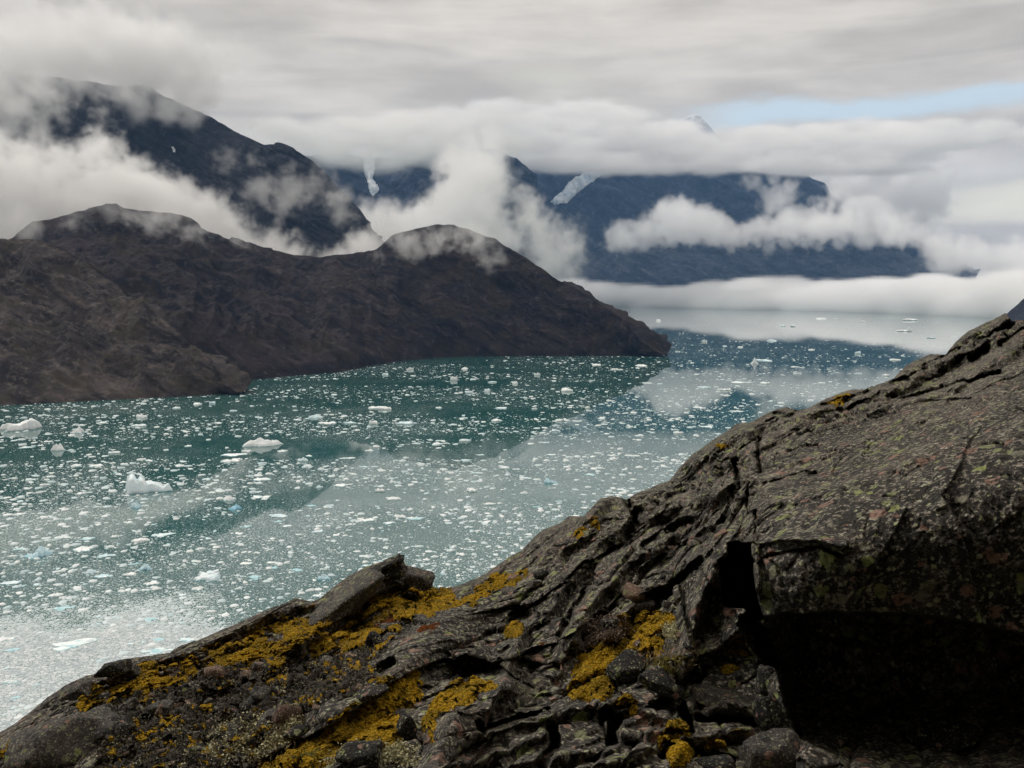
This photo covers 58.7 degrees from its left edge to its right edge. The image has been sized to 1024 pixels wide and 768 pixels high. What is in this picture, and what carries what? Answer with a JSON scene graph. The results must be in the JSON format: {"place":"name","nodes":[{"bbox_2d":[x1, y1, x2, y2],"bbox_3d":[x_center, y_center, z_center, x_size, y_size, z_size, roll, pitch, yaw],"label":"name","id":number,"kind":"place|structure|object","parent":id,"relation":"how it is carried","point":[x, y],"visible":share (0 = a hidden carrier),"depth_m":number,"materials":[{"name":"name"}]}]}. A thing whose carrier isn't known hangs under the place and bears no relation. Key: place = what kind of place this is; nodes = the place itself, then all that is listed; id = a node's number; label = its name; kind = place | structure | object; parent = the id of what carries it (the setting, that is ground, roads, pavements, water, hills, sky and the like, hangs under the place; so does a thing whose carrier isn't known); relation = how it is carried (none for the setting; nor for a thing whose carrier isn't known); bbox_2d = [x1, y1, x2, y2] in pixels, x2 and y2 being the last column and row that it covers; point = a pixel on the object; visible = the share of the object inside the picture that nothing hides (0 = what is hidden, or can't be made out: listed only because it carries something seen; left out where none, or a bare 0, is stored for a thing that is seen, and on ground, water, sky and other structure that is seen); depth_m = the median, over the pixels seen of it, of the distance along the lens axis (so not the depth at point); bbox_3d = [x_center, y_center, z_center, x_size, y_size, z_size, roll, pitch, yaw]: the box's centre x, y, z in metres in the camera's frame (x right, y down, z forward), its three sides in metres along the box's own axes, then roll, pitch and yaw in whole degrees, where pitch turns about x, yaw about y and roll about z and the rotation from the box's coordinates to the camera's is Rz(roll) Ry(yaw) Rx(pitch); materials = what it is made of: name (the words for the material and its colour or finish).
{"place":"outdoors","nodes":[
{"label":"outdoors","id":0,"kind":"place"},
{"bbox_2d":[0,239,251,404],"bbox_3d":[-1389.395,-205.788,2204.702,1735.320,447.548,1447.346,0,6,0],"label":"hill","id":1,"kind":"structure","parent":0,"point":[74,329],"depth_m":1808.86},
{"bbox_2d":[0,72,383,256],"bbox_3d":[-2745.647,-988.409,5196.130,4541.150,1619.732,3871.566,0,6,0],"label":"mountain","id":2,"kind":"structure","parent":0,"point":[67,146],"depth_m":4373.49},
{"bbox_2d":[8,203,671,379],"bbox_3d":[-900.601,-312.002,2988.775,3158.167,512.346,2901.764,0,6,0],"label":"hill","id":3,"kind":"structure","parent":0,"point":[255,311],"depth_m":2769.40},
{"bbox_2d":[306,147,537,264],"bbox_3d":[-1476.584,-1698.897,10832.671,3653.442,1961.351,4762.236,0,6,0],"label":"mountain","id":4,"kind":"structure","parent":0,"point":[491,193],"depth_m":9557.47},
{"bbox_2d":[363,156,378,195],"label":"glacier","id":5,"kind":"object","parent":4,"relation":"on","point":[369,169],"visible":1,"depth_m":9804.85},
{"bbox_2d":[0,313,1023,767],"bbox_3d":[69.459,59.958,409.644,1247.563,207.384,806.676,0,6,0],"label":"rock slope","id":6,"kind":"structure","parent":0,"point":[864,557],"depth_m":4.43,"materials":[{"name":"stone"}]},
{"bbox_2d":[3,706,118,767],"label":"boulder","id":7,"kind":"object","parent":6,"relation":"on","point":[64,742],"visible":0.75,"depth_m":4.32,"materials":[{"name":"grey stone"}]},
{"bbox_2d":[59,680,91,701],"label":"boulder","id":8,"kind":"object","parent":6,"relation":"on","point":[75,692],"visible":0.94,"depth_m":5.07,"materials":[{"name":"grey stone"}]},
{"bbox_2d":[88,703,113,711],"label":"rubble stone","id":9,"kind":"object","parent":6,"relation":"on","point":[110,705],"visible":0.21,"depth_m":4.77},
{"bbox_2d":[96,691,110,700],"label":"stone","id":10,"kind":"object","parent":6,"relation":"on","point":[106,694],"visible":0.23,"depth_m":5.18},
{"bbox_2d":[93,719,116,741],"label":"rubble stone","id":11,"kind":"object","parent":6,"relation":"on","point":[106,726],"visible":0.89,"depth_m":4.36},
{"bbox_2d":[94,658,132,677],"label":"boulder","id":12,"kind":"object","parent":6,"relation":"on","point":[117,668],"visible":1,"depth_m":5.30,"materials":[{"name":"stone"}]},
{"bbox_2d":[109,715,131,723],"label":"rubble stone","id":13,"kind":"object","parent":6,"relation":"on","point":[118,719],"visible":0.45,"depth_m":4.46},
{"bbox_2d":[112,722,131,737],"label":"rubble stone","id":14,"kind":"object","parent":6,"relation":"on","point":[121,729],"visible":0.55,"depth_m":4.38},
{"bbox_2d":[118,697,138,707],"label":"rubble stone","id":15,"kind":"object","parent":6,"relation":"on","point":[133,699],"visible":0.51,"depth_m":4.92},
{"bbox_2d":[120,664,140,680],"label":"boulder","id":16,"kind":"object","parent":6,"relation":"on","point":[134,671],"visible":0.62,"depth_m":5.43,"materials":[{"name":"grey stone"}]},
{"bbox_2d":[147,699,173,712],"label":"stone","id":17,"kind":"object","parent":6,"relation":"on","point":[153,707],"visible":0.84,"depth_m":4.75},
{"bbox_2d":[153,702,181,717],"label":"rubble stone","id":18,"kind":"object","parent":6,"relation":"on","point":[159,710],"visible":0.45,"depth_m":4.73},
{"bbox_2d":[188,745,205,757],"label":"rubble stone","id":19,"kind":"object","parent":6,"relation":"on","point":[193,748],"visible":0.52,"depth_m":3.91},
{"bbox_2d":[204,666,224,681],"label":"rubble stone","id":20,"kind":"object","parent":6,"relation":"on","point":[218,671],"visible":0.56,"depth_m":5.17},
{"bbox_2d":[224,728,238,740],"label":"rubble stone","id":21,"kind":"object","parent":6,"relation":"on","point":[230,731],"visible":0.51,"depth_m":4.02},
{"bbox_2d":[88,654,375,767],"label":"lichen tufts","id":22,"kind":"object","parent":6,"relation":"on","point":[179,728],"visible":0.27,"depth_m":4.21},
{"bbox_2d":[226,723,239,731],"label":"rubble stone","id":23,"kind":"object","parent":6,"relation":"on","point":[232,725],"visible":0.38,"depth_m":4.08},
{"bbox_2d":[95,647,375,767],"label":"peat","id":24,"kind":"object","parent":6,"relation":"on","point":[210,683],"visible":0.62,"depth_m":4.49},
{"bbox_2d":[180,682,198,694],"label":"rubble stone","id":25,"kind":"object","parent":24,"relation":"on","point":[187,689],"visible":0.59,"depth_m":4.98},
{"bbox_2d":[210,731,225,741],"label":"rubble stone","id":26,"kind":"object","parent":24,"relation":"on","point":[215,736],"visible":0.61,"depth_m":4.00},
{"bbox_2d":[299,676,309,688],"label":"rubble stone","id":27,"kind":"object","parent":24,"relation":"on","point":[306,678],"visible":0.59,"depth_m":4.69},
{"bbox_2d":[93,646,383,767],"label":"dwarf shrubs","id":28,"kind":"object","parent":6,"relation":"on","point":[329,688],"visible":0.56,"depth_m":4.31,"materials":[{"name":"brown plant"}]},
{"bbox_2d":[240,670,252,677],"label":"rubble stone","id":29,"kind":"object","parent":6,"relation":"on","point":[247,672],"visible":0.3,"depth_m":5.12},
{"bbox_2d":[239,696,258,714],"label":"rubble stone","id":30,"kind":"object","parent":6,"relation":"on","point":[245,706],"visible":0.18,"depth_m":4.54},
{"bbox_2d":[87,594,415,704],"bbox_3d":[-1.536,1.537,5.429,1.959,0.606,2.306,0,6,0],"label":"brown heath","id":31,"kind":"object","parent":6,"relation":"on","point":[286,644],"visible":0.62,"depth_m":5.58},
{"bbox_2d":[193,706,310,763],"bbox_3d":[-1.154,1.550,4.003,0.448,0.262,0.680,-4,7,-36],"label":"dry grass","id":32,"kind":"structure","parent":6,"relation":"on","point":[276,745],"depth_m":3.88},
{"bbox_2d":[199,701,309,763],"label":"lichen tufts","id":33,"kind":"object","parent":6,"relation":"on","point":[272,737],"visible":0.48,"depth_m":3.91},
{"bbox_2d":[252,661,266,671],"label":"rubble stone","id":34,"kind":"object","parent":6,"relation":"on","point":[256,666],"visible":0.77,"depth_m":5.18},
{"bbox_2d":[250,686,270,701],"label":"rubble stone","id":35,"kind":"object","parent":6,"relation":"on","point":[257,693],"visible":0.66,"depth_m":4.54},
{"bbox_2d":[255,708,276,727],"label":"rubble stone","id":36,"kind":"object","parent":6,"relation":"on","point":[271,711],"visible":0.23,"depth_m":4.04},
{"bbox_2d":[271,705,302,728],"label":"rubble stone","id":37,"kind":"object","parent":6,"relation":"on","point":[287,712],"visible":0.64,"depth_m":3.97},
{"bbox_2d":[283,723,308,740],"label":"stone","id":38,"kind":"object","parent":6,"relation":"on","point":[296,732],"visible":1,"depth_m":3.84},
{"bbox_2d":[288,742,339,767],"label":"moss cushion","id":39,"kind":"object","parent":6,"relation":"on","point":[312,753],"visible":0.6,"depth_m":3.68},
{"bbox_2d":[319,655,332,664],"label":"rubble stone","id":40,"kind":"object","parent":6,"relation":"on","point":[328,658],"visible":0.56,"depth_m":5.02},
{"bbox_2d":[309,569,384,625],"bbox_3d":[-1.080,1.433,6.026,0.599,0.127,0.414,-38,9,-3],"label":"boulder","id":41,"kind":"object","parent":6,"relation":"on","point":[355,593],"visible":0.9,"depth_m":5.91,"materials":[{"name":"grey stone"}]},
{"bbox_2d":[335,740,382,767],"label":"boulder","id":42,"kind":"object","parent":6,"relation":"on","point":[355,753],"visible":1,"depth_m":3.37,"materials":[{"name":"stone"}]},
{"bbox_2d":[352,680,388,708],"bbox_3d":[-0.614,1.348,3.953,0.164,0.060,0.129,-21,9,-7],"label":"stone","id":43,"kind":"object","parent":6,"relation":"on","point":[369,693],"visible":0.89,"depth_m":3.92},
{"bbox_2d":[319,737,422,766],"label":"lichen tufts","id":44,"kind":"object","parent":6,"relation":"on","point":[395,750],"visible":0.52,"depth_m":3.43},
{"bbox_2d":[366,631,382,648],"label":"boulder","id":45,"kind":"object","parent":6,"relation":"on","point":[371,639],"visible":0.68,"depth_m":5.16,"materials":[{"name":"stone"}]},
{"bbox_2d":[368,613,401,627],"bbox_3d":[-0.801,1.535,5.824,0.212,0.228,0.569,-2,6,-15],"label":"moss patch","id":46,"kind":"object","parent":6,"relation":"on","point":[389,620],"visible":0.45,"depth_m":5.74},
{"bbox_2d":[370,553,407,584],"bbox_3d":[-0.990,1.366,6.384,0.553,0.134,0.189,-26,8,-3],"label":"boulder","id":47,"kind":"object","parent":6,"relation":"on","point":[393,568],"visible":0.45,"depth_m":6.31,"materials":[{"name":"stone"}]},
{"bbox_2d":[393,707,410,714],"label":"stone","id":48,"kind":"object","parent":6,"relation":"on","point":[402,711],"visible":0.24,"depth_m":3.95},
{"bbox_2d":[396,713,416,740],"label":"boulder","id":49,"kind":"object","parent":6,"relation":"on","point":[406,727],"visible":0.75,"depth_m":3.60,"materials":[{"name":"stone"}]},
{"bbox_2d":[394,565,434,591],"bbox_3d":[-0.737,1.437,6.640,0.328,0.183,0.252,14,6,-1],"label":"boulder","id":50,"kind":"object","parent":6,"relation":"on","point":[419,579],"visible":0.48,"depth_m":6.53,"materials":[{"name":"grey stone"}]},
{"bbox_2d":[408,670,420,677],"bbox_3d":[-0.477,1.388,4.373,0.051,0.090,0.200,1,6,7],"label":"moss cushion","id":51,"kind":"object","parent":6,"relation":"on","point":[416,673],"visible":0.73,"depth_m":4.39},
{"bbox_2d":[0,393,852,767],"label":"moss carpet","id":52,"kind":"object","parent":6,"relation":"on","point":[372,721],"visible":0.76,"depth_m":4.62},
{"bbox_2d":[417,622,440,632],"bbox_3d":[-0.468,1.366,5.055,0.142,0.097,0.335,0,6,0],"label":"moss patch","id":53,"kind":"object","parent":6,"relation":"on","point":[427,627],"visible":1,"depth_m":5.01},
{"bbox_2d":[503,620,523,638],"bbox_3d":[0.008,1.417,5.191,0.125,0.297,0.909,0,6,0],"label":"moss cushion","id":54,"kind":"object","parent":6,"relation":"on","point":[514,629],"visible":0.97,"depth_m":5.04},
{"bbox_2d":[532,580,542,586],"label":"stone","id":55,"kind":"object","parent":6,"relation":"on","point":[537,583],"visible":1,"depth_m":5.86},
{"bbox_2d":[533,568,548,578],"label":"rubble stone","id":56,"kind":"object","parent":6,"relation":"on","point":[542,573],"visible":0.98,"depth_m":5.97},
{"bbox_2d":[572,611,634,652],"bbox_3d":[0.478,1.282,4.873,0.338,0.286,0.847,0,6,0],"label":"brown heath","id":57,"kind":"object","parent":6,"relation":"on","point":[593,624],"visible":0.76,"depth_m":4.67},
{"bbox_2d":[600,618,620,630],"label":"rubble stone","id":58,"kind":"object","parent":6,"relation":"on","point":[604,621],"visible":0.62,"depth_m":4.63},
{"bbox_2d":[605,616,618,629],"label":"rubble stone","id":59,"kind":"object","parent":6,"relation":"on","point":[610,623],"visible":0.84,"depth_m":4.60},
{"bbox_2d":[607,692,638,717],"bbox_3d":[0.474,1.382,3.887,0.114,0.317,0.520,0,6,3],"label":"moss cushion","id":60,"kind":"object","parent":6,"relation":"on","point":[626,699],"visible":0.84,"depth_m":3.66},
{"bbox_2d":[605,649,646,682],"bbox_3d":[0.539,1.299,4.177,0.213,0.111,0.161,-15,10,-18],"label":"boulder","id":61,"kind":"object","parent":6,"relation":"on","point":[625,666],"visible":0.84,"depth_m":4.12,"materials":[{"name":"stone"}]},
{"bbox_2d":[622,582,644,601],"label":"rubble stone","id":62,"kind":"object","parent":6,"relation":"on","point":[631,591],"visible":0.96,"depth_m":4.82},
{"bbox_2d":[631,597,654,612],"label":"stone","id":63,"kind":"object","parent":6,"relation":"on","point":[648,603],"visible":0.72,"depth_m":4.80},
{"bbox_2d":[637,665,684,700],"bbox_3d":[0.620,1.235,3.785,0.198,0.070,0.154,13,7,7],"label":"boulder","id":64,"kind":"object","parent":6,"relation":"on","point":[658,680],"visible":0.97,"depth_m":3.73,"materials":[{"name":"stone"}]},
{"bbox_2d":[662,600,671,608],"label":"rubble stone","id":65,"kind":"object","parent":6,"relation":"on","point":[666,604],"visible":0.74,"depth_m":4.53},
{"bbox_2d":[634,642,701,672],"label":"dry grass","id":66,"kind":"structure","parent":6,"relation":"on","point":[668,655],"depth_m":3.83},
{"bbox_2d":[653,654,691,675],"bbox_3d":[0.669,1.165,3.844,0.185,0.258,0.546,1,6,13],"label":"moss cushion","id":67,"kind":"object","parent":6,"relation":"on","point":[666,666],"visible":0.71,"depth_m":3.77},
{"bbox_2d":[683,652,692,659],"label":"rubble stone","id":68,"kind":"object","parent":67,"relation":"on","point":[689,655],"visible":1,"depth_m":3.56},
{"bbox_2d":[656,620,688,640],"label":"lichen tufts","id":69,"kind":"object","parent":6,"relation":"on","point":[672,631],"visible":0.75,"depth_m":4.07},
{"bbox_2d":[662,719,689,738],"bbox_3d":[0.632,1.336,3.518,0.102,0.229,0.420,1,6,10],"label":"moss cushion","id":70,"kind":"object","parent":6,"relation":"on","point":[679,726],"visible":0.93,"depth_m":3.36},
{"bbox_2d":[682,641,694,649],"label":"rubble stone","id":71,"kind":"object","parent":6,"relation":"on","point":[686,645],"visible":1,"depth_m":3.61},
{"bbox_2d":[657,732,727,767],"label":"moss cushion","id":72,"kind":"object","parent":6,"relation":"on","point":[680,752],"visible":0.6,"depth_m":3.25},
{"bbox_2d":[694,640,700,651],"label":"stone","id":73,"kind":"object","parent":6,"relation":"on","point":[697,643],"visible":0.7,"depth_m":4.01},
{"bbox_2d":[694,754,735,767],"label":"boulder","id":74,"kind":"object","parent":6,"relation":"on","point":[721,761],"visible":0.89,"depth_m":3.22,"materials":[{"name":"stone"}]},
{"bbox_2d":[689,684,749,717],"bbox_3d":[0.873,1.317,3.808,0.249,0.062,0.219,4,6,4],"label":"boulder","id":75,"kind":"object","parent":6,"relation":"on","point":[706,695],"visible":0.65,"depth_m":3.79,"materials":[{"name":"grey stone"}]},
{"bbox_2d":[713,529,727,539],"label":"stone","id":76,"kind":"object","parent":6,"relation":"on","point":[723,532],"visible":0.61,"depth_m":4.38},
{"bbox_2d":[718,664,739,673],"bbox_3d":[0.954,1.255,4.017,0.111,0.048,0.063,3,6,27],"label":"moss cushion","id":77,"kind":"object","parent":6,"relation":"on","point":[728,668],"visible":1,"depth_m":4.00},
{"bbox_2d":[734,671,742,678],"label":"rubble stone","id":78,"kind":"object","parent":6,"relation":"on","point":[738,675],"visible":1,"depth_m":3.93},
{"bbox_2d":[738,728,800,767],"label":"boulder","id":79,"kind":"object","parent":6,"relation":"on","point":[775,748],"visible":0.9,"depth_m":3.24,"materials":[{"name":"grey stone"}]},
{"bbox_2d":[752,694,787,731],"bbox_3d":[0.999,1.281,3.537,0.121,0.155,0.097,3,5,-5],"label":"boulder","id":80,"kind":"object","parent":6,"relation":"on","point":[768,713],"visible":0.91,"depth_m":3.50,"materials":[{"name":"stone"}]},
{"bbox_2d":[754,664,780,695],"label":"boulder","id":81,"kind":"object","parent":80,"relation":"on","point":[764,672],"visible":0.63,"depth_m":3.80,"materials":[{"name":"grey stone"}]},
{"bbox_2d":[0,294,1023,731],"bbox_3d":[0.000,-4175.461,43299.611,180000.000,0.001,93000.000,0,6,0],"label":"water","id":82,"kind":"structure","parent":0,"point":[732,326],"depth_m":1112.29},
{"bbox_2d":[0,637,16,641],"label":"ice floe","id":83,"kind":"object","parent":82,"relation":"on","point":[6,638],"visible":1,"depth_m":525.62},
{"bbox_2d":[2,680,17,683],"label":"ice floe","id":84,"kind":"object","parent":82,"relation":"on","point":[10,681],"visible":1,"depth_m":467.95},
{"bbox_2d":[0,580,21,584],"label":"ice floe","id":85,"kind":"object","parent":82,"relation":"on","point":[10,582],"visible":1,"depth_m":628.00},
{"bbox_2d":[0,418,41,431],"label":"iceberg","id":86,"kind":"object","parent":82,"relation":"on","point":[31,424],"visible":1,"depth_m":1323.08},
{"bbox_2d":[24,546,52,558],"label":"iceberg","id":87,"kind":"object","parent":82,"relation":"on","point":[40,551],"visible":1,"depth_m":691.84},
{"bbox_2d":[51,444,64,450],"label":"iceberg","id":88,"kind":"object","parent":82,"relation":"on","point":[56,447],"visible":1,"depth_m":1152.95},
{"bbox_2d":[53,605,73,610],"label":"ice floe","id":89,"kind":"object","parent":82,"relation":"on","point":[61,608],"visible":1,"depth_m":579.11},
{"bbox_2d":[52,638,96,650],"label":"ice floe","id":90,"kind":"object","parent":82,"relation":"on","point":[62,646],"visible":1,"depth_m":518.28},
{"bbox_2d":[70,426,83,433],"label":"iceberg","id":91,"kind":"object","parent":82,"relation":"on","point":[79,429],"visible":1,"depth_m":1295.47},
{"bbox_2d":[73,546,93,551],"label":"ice floe","id":92,"kind":"object","parent":82,"relation":"on","point":[81,549],"visible":1,"depth_m":708.21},
{"bbox_2d":[94,574,112,577],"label":"ice floe","id":93,"kind":"object","parent":82,"relation":"on","point":[102,575],"visible":1,"depth_m":642.63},
{"bbox_2d":[131,538,149,542],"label":"ice floe","id":94,"kind":"object","parent":82,"relation":"on","point":[138,540],"visible":1,"depth_m":731.94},
{"bbox_2d":[137,563,150,570],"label":"iceberg","id":95,"kind":"object","parent":82,"relation":"on","point":[144,566],"visible":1,"depth_m":658.76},
{"bbox_2d":[125,474,172,494],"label":"iceberg","id":96,"kind":"object","parent":82,"relation":"on","point":[139,485],"visible":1,"depth_m":910.20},
{"bbox_2d":[143,580,160,585],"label":"ice floe","id":97,"kind":"object","parent":82,"relation":"on","point":[153,582],"visible":1,"depth_m":626.26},
{"bbox_2d":[141,647,173,653],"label":"ice floe","id":98,"kind":"object","parent":82,"relation":"on","point":[155,650],"visible":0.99,"depth_m":509.75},
{"bbox_2d":[151,532,175,536],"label":"ice floe","id":99,"kind":"object","parent":82,"relation":"on","point":[162,534],"visible":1,"depth_m":753.11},
{"bbox_2d":[179,638,194,641],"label":"ice floe","id":100,"kind":"object","parent":82,"relation":"on","point":[186,639],"visible":1,"depth_m":524.59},
{"bbox_2d":[193,569,220,581],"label":"iceberg","id":101,"kind":"object","parent":82,"relation":"on","point":[211,576],"visible":1,"depth_m":634.98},
{"bbox_2d":[223,458,242,462],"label":"ice floe","id":102,"kind":"object","parent":82,"relation":"on","point":[235,460],"visible":0.99,"depth_m":1078.17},
{"bbox_2d":[222,453,247,455],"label":"ice floe","id":103,"kind":"object","parent":82,"relation":"on","point":[236,454],"visible":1,"depth_m":1122.70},
{"bbox_2d":[229,504,241,510],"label":"iceberg","id":104,"kind":"object","parent":82,"relation":"on","point":[236,507],"visible":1,"depth_m":841.22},
{"bbox_2d":[242,437,282,446],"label":"iceberg","id":105,"kind":"object","parent":82,"relation":"on","point":[260,442],"visible":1,"depth_m":1186.07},
{"bbox_2d":[316,574,330,579],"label":"iceberg","id":106,"kind":"object","parent":82,"relation":"on","point":[323,577],"visible":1,"depth_m":635.95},
{"bbox_2d":[396,421,414,424],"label":"ice floe","id":107,"kind":"object","parent":82,"relation":"on","point":[405,423],"visible":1,"depth_m":1382.29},
{"bbox_2d":[0,317,989,729],"bbox_3d":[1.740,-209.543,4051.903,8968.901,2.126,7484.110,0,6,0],"label":"brash ice","id":108,"kind":"structure","parent":82,"relation":"on","point":[172,553],"depth_m":860.82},
{"bbox_2d":[0,0,1023,293],"label":"sky","id":109,"kind":"structure","parent":0,"point":[910,113],"materials":[{"name":"white"}]},
{"bbox_2d":[638,114,740,160],"bbox_3d":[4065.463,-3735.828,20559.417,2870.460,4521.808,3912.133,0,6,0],"label":"mountain peak","id":110,"kind":"structure","parent":0,"point":[693,137],"depth_m":19950.84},
{"bbox_2d":[507,152,980,299],"bbox_3d":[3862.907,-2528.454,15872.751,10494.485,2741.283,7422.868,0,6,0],"label":"mountain","id":111,"kind":"structure","parent":0,"point":[765,199],"depth_m":14401.36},
{"bbox_2d":[551,161,608,205],"bbox_3d":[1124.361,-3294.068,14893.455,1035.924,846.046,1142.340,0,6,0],"label":"glacier","id":112,"kind":"object","parent":111,"relation":"on","point":[591,173],"visible":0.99,"depth_m":14696.82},
{"bbox_2d":[547,237,973,307],"bbox_3d":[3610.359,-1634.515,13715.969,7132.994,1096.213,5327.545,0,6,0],"label":"mountain","id":113,"kind":"structure","parent":0,"point":[629,272],"depth_m":12355.76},
{"bbox_2d":[1007,299,1023,320],"bbox_3d":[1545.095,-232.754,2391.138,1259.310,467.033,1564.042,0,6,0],"label":"hill","id":114,"kind":"structure","parent":0,"point":[1016,312],"depth_m":2078.26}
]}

